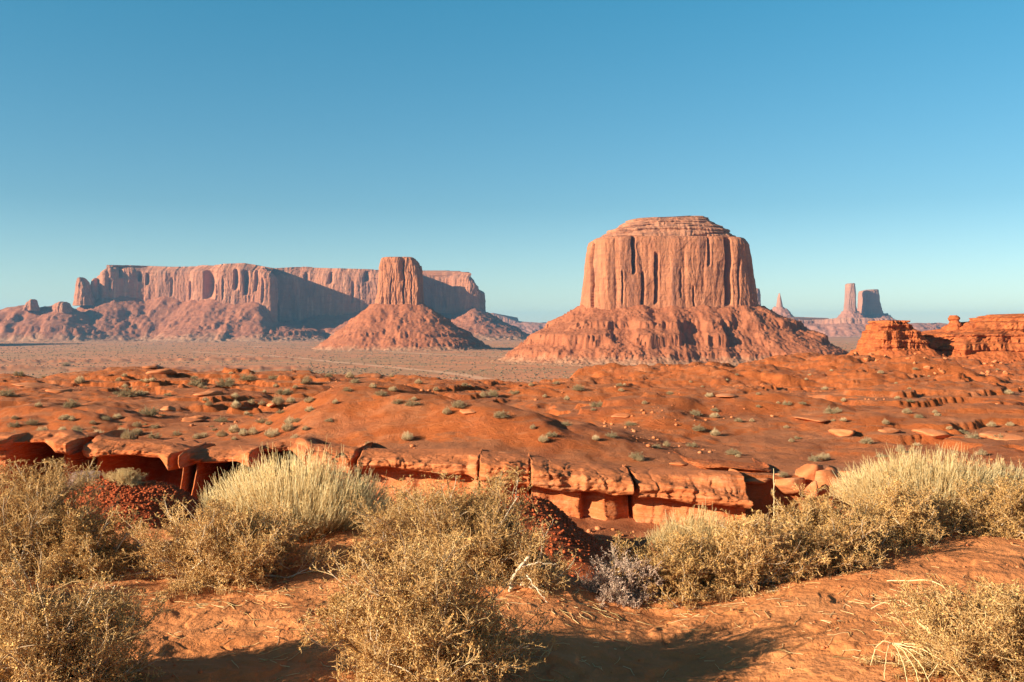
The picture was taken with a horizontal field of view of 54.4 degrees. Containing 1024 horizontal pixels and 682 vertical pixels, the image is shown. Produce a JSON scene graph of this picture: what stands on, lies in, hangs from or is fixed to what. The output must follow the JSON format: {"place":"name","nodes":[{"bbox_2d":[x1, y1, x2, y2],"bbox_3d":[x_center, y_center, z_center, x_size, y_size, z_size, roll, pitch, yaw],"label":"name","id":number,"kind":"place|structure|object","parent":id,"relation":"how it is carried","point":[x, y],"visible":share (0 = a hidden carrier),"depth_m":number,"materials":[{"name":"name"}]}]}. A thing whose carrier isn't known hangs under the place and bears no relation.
{"place":"outdoors","nodes":[
{"label":"outdoors","id":0,"kind":"place"},
{"bbox_2d":[0,305,105,341],"bbox_3d":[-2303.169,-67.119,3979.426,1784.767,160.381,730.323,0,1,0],"label":"ridge","id":1,"kind":"structure","parent":0,"point":[44,324],"depth_m":3814.46,"materials":[{"name":"stone"}]},
{"bbox_2d":[22,299,40,310],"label":"rock tower","id":2,"kind":"structure","parent":1,"relation":"on","point":[31,304],"depth_m":3871.76,"materials":[{"name":"stone"}]},
{"bbox_2d":[51,301,71,312],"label":"rock tower","id":3,"kind":"structure","parent":1,"relation":"on","point":[63,307],"depth_m":3893.41,"materials":[{"name":"stone"}]},
{"bbox_2d":[186,351,512,381],"bbox_3d":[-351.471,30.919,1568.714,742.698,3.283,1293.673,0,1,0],"label":"dirt track","id":4,"kind":"structure","parent":0,"point":[467,375],"depth_m":1294.65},
{"bbox_2d":[251,346,504,356],"bbox_3d":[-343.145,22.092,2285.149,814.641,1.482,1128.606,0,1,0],"label":"dirt track","id":5,"kind":"structure","parent":0,"point":[401,352],"depth_m":2035.07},
{"bbox_2d":[0,337,1023,681],"bbox_3d":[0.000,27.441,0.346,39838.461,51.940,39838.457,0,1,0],"label":"ground","id":6,"kind":"structure","parent":0,"point":[956,395],"depth_m":36.15,"materials":[{"name":"soil"}]},
{"bbox_2d":[0,388,16,395],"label":"desert shrub","id":7,"kind":"object","parent":6,"relation":"on","point":[6,393],"visible":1,"depth_m":63.44,"materials":[{"name":"grey plant"}]},
{"bbox_2d":[24,419,40,425],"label":"desert shrub","id":8,"kind":"object","parent":6,"relation":"on","point":[32,422],"visible":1,"depth_m":45.33,"materials":[{"name":"grey plant"}]},
{"bbox_2d":[12,382,56,386],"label":"rock slab","id":9,"kind":"object","parent":6,"relation":"on","point":[29,384],"visible":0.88,"depth_m":74.30,"materials":[{"name":"stone"}]},
{"bbox_2d":[45,389,72,392],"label":"rock slab","id":10,"kind":"object","parent":6,"relation":"on","point":[57,390],"visible":0.94,"depth_m":67.82,"materials":[{"name":"stone"}]},
{"bbox_2d":[0,430,138,497],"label":"rock ledge","id":11,"kind":"object","parent":6,"relation":"on","point":[40,446],"visible":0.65,"depth_m":34.34,"materials":[{"name":"stone"}]},
{"bbox_2d":[60,399,81,407],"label":"desert shrub","id":12,"kind":"object","parent":6,"relation":"on","point":[70,403],"visible":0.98,"depth_m":49.41,"materials":[{"name":"grey plant"}]},
{"bbox_2d":[0,455,145,583],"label":"scrub bush","id":13,"kind":"object","parent":6,"relation":"on","point":[29,519],"visible":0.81,"depth_m":6.72,"materials":[{"name":"plant"}]},
{"bbox_2d":[74,375,84,383],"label":"straw tuft","id":14,"kind":"object","parent":6,"relation":"on","point":[79,381],"visible":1,"depth_m":75.75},
{"bbox_2d":[61,470,105,486],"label":"grey bush","id":15,"kind":"object","parent":6,"relation":"on","point":[80,474],"visible":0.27,"depth_m":24.84,"materials":[{"name":"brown plant"}]},
{"bbox_2d":[0,543,176,681],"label":"scrub bush","id":16,"kind":"object","parent":6,"relation":"on","point":[77,648],"visible":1,"depth_m":4.27,"materials":[{"name":"plant"}]},
{"bbox_2d":[33,499,153,590],"bbox_3d":[-2.770,1.395,6.605,0.805,0.711,0.907,0,1,0],"label":"scrub bush","id":17,"kind":"object","parent":6,"relation":"on","point":[105,554],"visible":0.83,"depth_m":6.51,"materials":[{"name":"plant"}]},
{"bbox_2d":[101,467,147,487],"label":"grey bush","id":18,"kind":"object","parent":6,"relation":"on","point":[123,476],"visible":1,"depth_m":24.56,"materials":[{"name":"plant"}]},
{"bbox_2d":[120,428,136,439],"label":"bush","id":19,"kind":"object","parent":6,"relation":"on","point":[130,435],"visible":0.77,"depth_m":34.65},
{"bbox_2d":[115,383,144,396],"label":"desert shrub","id":20,"kind":"object","parent":6,"relation":"on","point":[129,393],"visible":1,"depth_m":64.96,"materials":[{"name":"grey plant"}]},
{"bbox_2d":[82,430,211,493],"bbox_3d":[-12.575,4.524,34.575,3.728,2.543,8.070,0,1,0],"label":"rock ledge","id":21,"kind":"object","parent":6,"relation":"on","point":[156,460],"visible":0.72,"depth_m":33.75,"materials":[{"name":"stone"}]},
{"bbox_2d":[138,407,160,415],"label":"desert shrub","id":22,"kind":"object","parent":6,"relation":"on","point":[152,411],"visible":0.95,"depth_m":49.91,"materials":[{"name":"grey plant"}]},
{"bbox_2d":[146,368,176,374],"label":"rock slab","id":23,"kind":"object","parent":6,"relation":"on","point":[164,371],"visible":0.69,"depth_m":79.98,"materials":[{"name":"stone"}]},
{"bbox_2d":[160,406,175,410],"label":"rock slab","id":24,"kind":"object","parent":6,"relation":"on","point":[169,408],"visible":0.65,"depth_m":53.41,"materials":[{"name":"stone"}]},
{"bbox_2d":[182,417,204,422],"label":"rock slab","id":25,"kind":"object","parent":6,"relation":"on","point":[187,419],"visible":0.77,"depth_m":49.06,"materials":[{"name":"stone"}]},
{"bbox_2d":[186,376,207,385],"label":"desert shrub","id":26,"kind":"object","parent":6,"relation":"on","point":[194,382],"visible":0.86,"depth_m":75.20,"materials":[{"name":"grey plant"}]},
{"bbox_2d":[193,390,224,395],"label":"rock slab","id":27,"kind":"object","parent":6,"relation":"on","point":[210,393],"visible":0.77,"depth_m":59.18,"materials":[{"name":"stone"}]},
{"bbox_2d":[215,429,228,436],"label":"straw tuft","id":28,"kind":"object","parent":6,"relation":"on","point":[219,433],"visible":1,"depth_m":40.25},
{"bbox_2d":[213,374,237,386],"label":"desert shrub","id":29,"kind":"object","parent":6,"relation":"on","point":[229,382],"visible":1,"depth_m":75.95,"materials":[{"name":"grey plant"}]},
{"bbox_2d":[110,491,350,600],"bbox_3d":[-1.803,1.367,6.502,1.378,0.781,1.180,-1,1,-38],"label":"scrub bush","id":30,"kind":"object","parent":6,"relation":"on","point":[248,550],"visible":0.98,"depth_m":6.31,"materials":[{"name":"plant"}]},
{"bbox_2d":[228,425,238,432],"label":"straw tuft","id":31,"kind":"object","parent":6,"relation":"on","point":[232,429],"visible":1,"depth_m":41.77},
{"bbox_2d":[230,400,240,408],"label":"straw tuft","id":32,"kind":"object","parent":6,"relation":"on","point":[235,405],"visible":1,"depth_m":54.88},
{"bbox_2d":[237,373,257,380],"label":"desert shrub","id":33,"kind":"object","parent":6,"relation":"on","point":[245,378],"visible":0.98,"depth_m":77.52,"materials":[{"name":"grey plant"}]},
{"bbox_2d":[248,425,258,434],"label":"straw tuft","id":34,"kind":"object","parent":6,"relation":"on","point":[253,431],"visible":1,"depth_m":40.10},
{"bbox_2d":[264,427,280,437],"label":"straw tuft","id":35,"kind":"object","parent":6,"relation":"on","point":[270,434],"visible":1,"depth_m":38.12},
{"bbox_2d":[178,436,372,507],"bbox_3d":[-7.797,4.561,34.707,5.701,2.384,8.646,0,1,0],"label":"rock ledge","id":36,"kind":"object","parent":6,"relation":"on","point":[208,459],"visible":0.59,"depth_m":33.16,"materials":[{"name":"stone"}]},
{"bbox_2d":[272,395,285,404],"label":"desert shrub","id":37,"kind":"object","parent":6,"relation":"on","point":[277,400],"visible":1,"depth_m":56.54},
{"bbox_2d":[275,387,292,394],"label":"desert shrub","id":38,"kind":"object","parent":6,"relation":"on","point":[281,392],"visible":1,"depth_m":62.19,"materials":[{"name":"grey plant"}]},
{"bbox_2d":[281,421,293,431],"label":"straw tuft","id":39,"kind":"object","parent":6,"relation":"on","point":[287,426],"visible":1,"depth_m":38.27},
{"bbox_2d":[193,439,397,542],"bbox_3d":[-1.633,1.102,7.518,1.557,0.793,1.305,0,1,0],"label":"broom bush","id":40,"kind":"object","parent":6,"relation":"on","point":[318,503],"visible":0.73,"depth_m":7.33,"materials":[{"name":"plant"}]},
{"bbox_2d":[77,263,529,341],"bbox_3d":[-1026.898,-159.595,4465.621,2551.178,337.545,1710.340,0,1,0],"label":"long mesa","id":41,"kind":"structure","parent":6,"relation":"on","point":[238,302],"depth_m":4098.99,"materials":[{"name":"stone"}]},
{"bbox_2d":[73,277,95,305],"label":"rock tower","id":42,"kind":"structure","parent":41,"relation":"on","point":[83,294],"depth_m":4012.23,"materials":[{"name":"stone"}]},
{"bbox_2d":[90,278,98,300],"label":"rock tower","id":43,"kind":"structure","parent":41,"relation":"on","point":[94,284],"depth_m":4081.82,"materials":[{"name":"stone"}]},
{"bbox_2d":[314,591,364,616],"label":"scrub bush","id":44,"kind":"object","parent":6,"relation":"on","point":[320,610],"visible":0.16,"depth_m":5.58,"materials":[{"name":"plant"}]},
{"bbox_2d":[40,478,639,579],"bbox_3d":[-7.245,4.529,22.709,23.403,2.220,12.176,0,1,0],"label":"rubble","id":45,"kind":"object","parent":6,"relation":"on","point":[137,495],"visible":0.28,"depth_m":23.86,"materials":[{"name":"stone"}]},
{"bbox_2d":[362,484,442,520],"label":"scrub bush","id":46,"kind":"object","parent":6,"relation":"on","point":[402,496],"visible":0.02,"depth_m":8.97,"materials":[{"name":"brown plant"}]},
{"bbox_2d":[302,257,503,350],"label":"mitten butte","id":47,"kind":"object","parent":6,"relation":"on","point":[399,315],"visible":0.92,"depth_m":2345.18,"materials":[{"name":"stone"}]},
{"bbox_2d":[401,431,414,440],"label":"straw tuft","id":48,"kind":"object","parent":6,"relation":"on","point":[407,437],"visible":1,"depth_m":35.51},
{"bbox_2d":[404,398,421,405],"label":"desert shrub","id":49,"kind":"object","parent":6,"relation":"on","point":[411,402],"visible":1,"depth_m":38.34,"materials":[{"name":"grey plant"}]},
{"bbox_2d":[357,446,481,507],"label":"sandstone block","id":50,"kind":"structure","parent":6,"relation":"on","point":[397,464],"depth_m":31.39,"materials":[{"name":"stone"}]},
{"bbox_2d":[289,516,558,681],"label":"scrub bush","id":51,"kind":"object","parent":6,"relation":"on","point":[412,627],"visible":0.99,"depth_m":4.43,"materials":[{"name":"plant"}]},
{"bbox_2d":[0,342,856,381],"bbox_3d":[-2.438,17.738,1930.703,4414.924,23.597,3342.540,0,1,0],"label":"plain scrub","id":52,"kind":"object","parent":6,"relation":"on","point":[375,362],"visible":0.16,"depth_m":1647.97,"materials":[{"name":"plant"}]},
{"bbox_2d":[337,466,560,592],"bbox_3d":[-0.395,1.291,6.619,1.561,0.991,1.355,0,1,33],"label":"scrub bush","id":53,"kind":"object","parent":6,"relation":"on","point":[490,521],"visible":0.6,"depth_m":6.43,"materials":[{"name":"brown plant"}]},
{"bbox_2d":[449,399,467,407],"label":"desert shrub","id":54,"kind":"object","parent":6,"relation":"on","point":[456,404],"visible":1,"depth_m":37.51,"materials":[{"name":"grey plant"}]},
{"bbox_2d":[460,409,475,413],"bbox_3d":[-1.591,2.632,37.202,0.746,0.197,1.026,0,1,0],"label":"rock slab","id":55,"kind":"object","parent":6,"relation":"on","point":[466,411],"visible":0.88,"depth_m":36.89,"materials":[{"name":"stone"}]},
{"bbox_2d":[486,390,500,396],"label":"desert shrub","id":56,"kind":"object","parent":6,"relation":"on","point":[490,393],"visible":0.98,"depth_m":63.40,"materials":[{"name":"grey plant"}]},
{"bbox_2d":[492,410,509,417],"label":"desert shrub","id":57,"kind":"object","parent":6,"relation":"on","point":[499,414],"visible":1,"depth_m":36.07,"materials":[{"name":"grey plant"}]},
{"bbox_2d":[479,450,530,495],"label":"sandstone block","id":58,"kind":"structure","parent":6,"relation":"on","point":[491,461],"depth_m":29.85,"materials":[{"name":"stone"}]},
{"bbox_2d":[491,313,545,333],"bbox_3d":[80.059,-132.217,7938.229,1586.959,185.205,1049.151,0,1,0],"label":"distant mesa","id":59,"kind":"structure","parent":6,"relation":"on","point":[529,327],"depth_m":7763.22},
{"bbox_2d":[17,361,1023,554],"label":"stones","id":60,"kind":"object","parent":6,"relation":"on","point":[596,527],"visible":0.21,"depth_m":40.49,"materials":[{"name":"stone"}]},
{"bbox_2d":[472,515,581,597],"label":"scrub bush","id":61,"kind":"object","parent":6,"relation":"on","point":[540,577],"visible":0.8,"depth_m":6.17,"materials":[{"name":"brown plant"}]},
{"bbox_2d":[508,556,553,601],"bbox_3d":[0.094,1.420,6.000,0.310,0.247,0.166,0,1,22],"label":"dead limb","id":62,"kind":"object","parent":61,"relation":"attached to","point":[522,564],"visible":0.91,"depth_m":6.03,"materials":[{"name":"brown wood"}]},
{"bbox_2d":[41,538,1020,681],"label":"twig litter","id":63,"kind":"object","parent":6,"relation":"on","point":[281,604],"visible":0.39,"depth_m":5.79,"materials":[{"name":"plant"}]},
{"bbox_2d":[538,434,548,442],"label":"straw tuft","id":64,"kind":"object","parent":6,"relation":"on","point":[543,440],"visible":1,"depth_m":34.01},
{"bbox_2d":[529,453,634,520],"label":"sandstone block","id":65,"kind":"structure","parent":6,"relation":"on","point":[577,489],"depth_m":29.67,"materials":[{"name":"stone"}]},
{"bbox_2d":[611,413,630,417],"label":"rock slab","id":66,"kind":"object","parent":6,"relation":"on","point":[622,415],"visible":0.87,"depth_m":44.24,"materials":[{"name":"stone"}]},
{"bbox_2d":[574,541,669,608],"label":"grey bush","id":67,"kind":"object","parent":6,"relation":"on","point":[622,590],"visible":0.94,"depth_m":6.23,"materials":[{"name":"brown plant"}]},
{"bbox_2d":[628,452,643,459],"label":"desert shrub","id":68,"kind":"object","parent":6,"relation":"on","point":[634,456],"visible":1,"depth_m":32.88,"materials":[{"name":"grey plant"}]},
{"bbox_2d":[484,216,848,365],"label":"sandstone butte","id":69,"kind":"object","parent":6,"relation":"on","point":[673,290],"visible":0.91,"depth_m":1511.46,"materials":[{"name":"stone"}]},
{"bbox_2d":[594,531,742,613],"bbox_3d":[1.048,1.512,6.448,0.994,0.581,0.930,0,1,0],"label":"scrub bush","id":70,"kind":"object","parent":6,"relation":"on","point":[683,573],"visible":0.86,"depth_m":6.29,"materials":[{"name":"plant"}]},
{"bbox_2d":[669,461,687,465],"bbox_3d":[5.426,4.016,32.330,0.623,0.194,0.904,0,1,0],"label":"rock slab","id":71,"kind":"object","parent":6,"relation":"on","point":[682,463],"visible":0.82,"depth_m":32.12,"materials":[{"name":"stone"}]},
{"bbox_2d":[645,499,731,552],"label":"broom bush","id":72,"kind":"object","parent":6,"relation":"on","point":[699,521],"visible":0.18,"depth_m":7.61,"materials":[{"name":"plant"}]},
{"bbox_2d":[625,465,752,526],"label":"sandstone block","id":73,"kind":"structure","parent":6,"relation":"on","point":[657,493],"depth_m":28.90,"materials":[{"name":"stone"}]},
{"bbox_2d":[710,428,720,435],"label":"straw tuft","id":74,"kind":"object","parent":6,"relation":"on","point":[714,433],"visible":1,"depth_m":41.34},
{"bbox_2d":[673,451,772,472],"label":"rock slab","id":75,"kind":"structure","parent":6,"relation":"on","point":[756,466],"depth_m":31.41,"materials":[{"name":"stone"}]},
{"bbox_2d":[715,394,737,397],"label":"rock slab","id":76,"kind":"object","parent":6,"relation":"on","point":[726,395],"visible":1,"depth_m":48.22,"materials":[{"name":"stone"}]},
{"bbox_2d":[725,448,741,454],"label":"desert shrub","id":77,"kind":"object","parent":6,"relation":"on","point":[730,452],"visible":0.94,"depth_m":35.30,"materials":[{"name":"grey plant"}]},
{"bbox_2d":[744,478,769,484],"bbox_3d":[7.214,4.162,29.793,0.923,0.203,1.067,0,1,0],"label":"rock slab","id":78,"kind":"object","parent":6,"relation":"on","point":[755,481],"visible":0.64,"depth_m":29.38,"materials":[{"name":"stone"}]},
{"bbox_2d":[666,504,848,603],"bbox_3d":[1.606,1.454,6.579,1.148,0.761,0.903,0,1,0],"label":"scrub bush","id":79,"kind":"object","parent":6,"relation":"on","point":[757,557],"visible":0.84,"depth_m":6.38,"materials":[{"name":"beige plant"}]},
{"bbox_2d":[756,288,760,305],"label":"distant butte","id":80,"kind":"object","parent":6,"relation":"on","point":[759,296],"visible":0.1,"depth_m":5158.84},
{"bbox_2d":[772,293,793,316],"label":"stone spire","id":81,"kind":"structure","parent":6,"relation":"on","point":[780,309],"depth_m":6262.51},
{"bbox_2d":[774,477,806,493],"bbox_3d":[8.142,4.253,29.327,0.695,0.535,0.990,0,1,-30],"label":"boulder","id":82,"kind":"object","parent":6,"relation":"on","point":[784,485],"visible":0.88,"depth_m":29.09,"materials":[{"name":"stone"}]},
{"bbox_2d":[795,463,823,483],"bbox_3d":[8.915,4.057,29.813,0.856,0.828,1.096,0,1,0],"label":"boulder","id":83,"kind":"object","parent":6,"relation":"on","point":[807,471],"visible":0.5,"depth_m":29.40,"materials":[{"name":"stone"}]},
{"bbox_2d":[804,480,818,499],"bbox_3d":[8.594,4.260,28.487,0.503,0.568,0.518,1,1,41],"label":"boulder","id":84,"kind":"object","parent":6,"relation":"on","point":[814,485],"visible":0.5,"depth_m":28.38,"materials":[{"name":"stone"}]},
{"bbox_2d":[793,416,830,422],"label":"rock slab","id":85,"kind":"object","parent":6,"relation":"on","point":[812,418],"visible":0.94,"depth_m":43.55,"materials":[{"name":"stone"}]},
{"bbox_2d":[808,454,820,461],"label":"desert shrub","id":86,"kind":"object","parent":6,"relation":"on","point":[814,459],"visible":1,"depth_m":34.55,"materials":[{"name":"grey plant"}]},
{"bbox_2d":[818,452,829,459],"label":"straw tuft","id":87,"kind":"object","parent":6,"relation":"on","point":[824,457],"visible":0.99,"depth_m":34.90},
{"bbox_2d":[815,466,843,499],"bbox_3d":[9.197,4.148,28.972,0.866,0.968,0.735,0,1,0],"label":"boulder","id":88,"kind":"object","parent":6,"relation":"on","point":[823,476],"visible":0.61,"depth_m":28.71,"materials":[{"name":"stone"}]},
{"bbox_2d":[824,405,841,413],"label":"desert shrub","id":89,"kind":"object","parent":6,"relation":"on","point":[830,411],"visible":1,"depth_m":44.34,"materials":[{"name":"grey plant"}]},
{"bbox_2d":[765,483,907,581],"bbox_3d":[2.160,1.353,6.774,1.041,0.730,1.018,0,1,0],"label":"scrub bush","id":90,"kind":"object","parent":6,"relation":"on","point":[853,531],"visible":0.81,"depth_m":6.66,"materials":[{"name":"beige plant"}]},
{"bbox_2d":[828,428,855,436],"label":"rock slab","id":91,"kind":"object","parent":6,"relation":"on","point":[843,433],"visible":0.98,"depth_m":40.95,"materials":[{"name":"stone"}]},
{"bbox_2d":[860,437,872,443],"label":"desert shrub","id":92,"kind":"object","parent":6,"relation":"on","point":[867,441],"visible":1,"depth_m":38.24,"materials":[{"name":"grey plant"}]},
{"bbox_2d":[788,317,946,336],"bbox_3d":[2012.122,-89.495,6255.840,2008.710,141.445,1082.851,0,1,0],"label":"banded bench","id":93,"kind":"object","parent":6,"relation":"on","point":[843,327],"visible":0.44,"depth_m":6052.98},
{"bbox_2d":[857,289,895,319],"bbox_3d":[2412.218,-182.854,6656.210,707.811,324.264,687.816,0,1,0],"label":"castle butte","id":94,"kind":"object","parent":93,"relation":"on","point":[869,305],"visible":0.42,"depth_m":6566.43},
{"bbox_2d":[878,426,900,432],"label":"rock slab","id":95,"kind":"object","parent":6,"relation":"on","point":[889,430],"visible":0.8,"depth_m":41.31,"materials":[{"name":"stone"}]},
{"bbox_2d":[846,320,949,357],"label":"badland knoll","id":96,"kind":"structure","parent":6,"relation":"on","point":[893,338],"depth_m":319.95,"materials":[{"name":"stone"}]},
{"bbox_2d":[841,472,965,554],"bbox_3d":[2.770,1.365,7.225,0.958,0.774,0.958,0,1,34],"label":"scrub bush","id":97,"kind":"object","parent":6,"relation":"on","point":[913,518],"visible":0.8,"depth_m":7.06,"materials":[{"name":"plant"}]},
{"bbox_2d":[870,641,962,681],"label":"dried plant","id":98,"kind":"object","parent":6,"relation":"on","point":[896,644],"visible":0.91,"depth_m":4.63,"materials":[{"name":"plant"}]},
{"bbox_2d":[824,442,1023,524],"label":"broom bush","id":99,"kind":"object","parent":6,"relation":"on","point":[917,473],"visible":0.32,"depth_m":7.89,"materials":[{"name":"plant"}]},
{"bbox_2d":[912,428,951,438],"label":"rock slab","id":100,"kind":"object","parent":6,"relation":"on","point":[936,434],"visible":0.94,"depth_m":40.58,"materials":[{"name":"stone"}]},
{"bbox_2d":[854,568,1023,681],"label":"sprawling bush","id":101,"kind":"object","parent":6,"relation":"on","point":[991,645],"visible":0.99,"depth_m":4.60,"materials":[{"name":"plant"}]},
{"bbox_2d":[921,313,1023,363],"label":"badland ridge","id":102,"kind":"structure","parent":6,"relation":"on","point":[990,338],"depth_m":328.50,"materials":[{"name":"stone"}]},
{"bbox_2d":[946,315,961,330],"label":"balanced rock","id":103,"kind":"object","parent":102,"relation":"on","point":[954,323],"visible":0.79,"depth_m":341.56,"materials":[{"name":"stone"}]},
{"bbox_2d":[965,431,980,438],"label":"desert shrub","id":104,"kind":"object","parent":6,"relation":"on","point":[969,435],"visible":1,"depth_m":39.67,"materials":[{"name":"grey plant"}]},
{"bbox_2d":[934,469,1023,541],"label":"scrub bush","id":105,"kind":"object","parent":6,"relation":"on","point":[999,513],"visible":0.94,"depth_m":7.29,"materials":[{"name":"plant"}]},
{"bbox_2d":[959,453,1023,489],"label":"broom bush","id":106,"kind":"object","parent":6,"relation":"on","point":[1018,475],"visible":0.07,"depth_m":8.13,"materials":[{"name":"plant"}]},
{"bbox_2d":[980,431,1023,440],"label":"rock slab","id":107,"kind":"object","parent":6,"relation":"on","point":[1006,437],"visible":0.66,"depth_m":39.59,"materials":[{"name":"stone"}]},
{"bbox_2d":[0,0,1023,323],"label":"sky","id":108,"kind":"structure","parent":0,"point":[868,144],"materials":[{"name":"blue"}]},
{"bbox_2d":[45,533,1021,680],"bbox_3d":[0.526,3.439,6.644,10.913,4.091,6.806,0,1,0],"label":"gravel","id":109,"kind":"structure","parent":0,"point":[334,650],"depth_m":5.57,"materials":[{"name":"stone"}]},
{"bbox_2d":[837,283,866,317],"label":"stone column","id":110,"kind":"structure","parent":0,"point":[850,310],"depth_m":6452.93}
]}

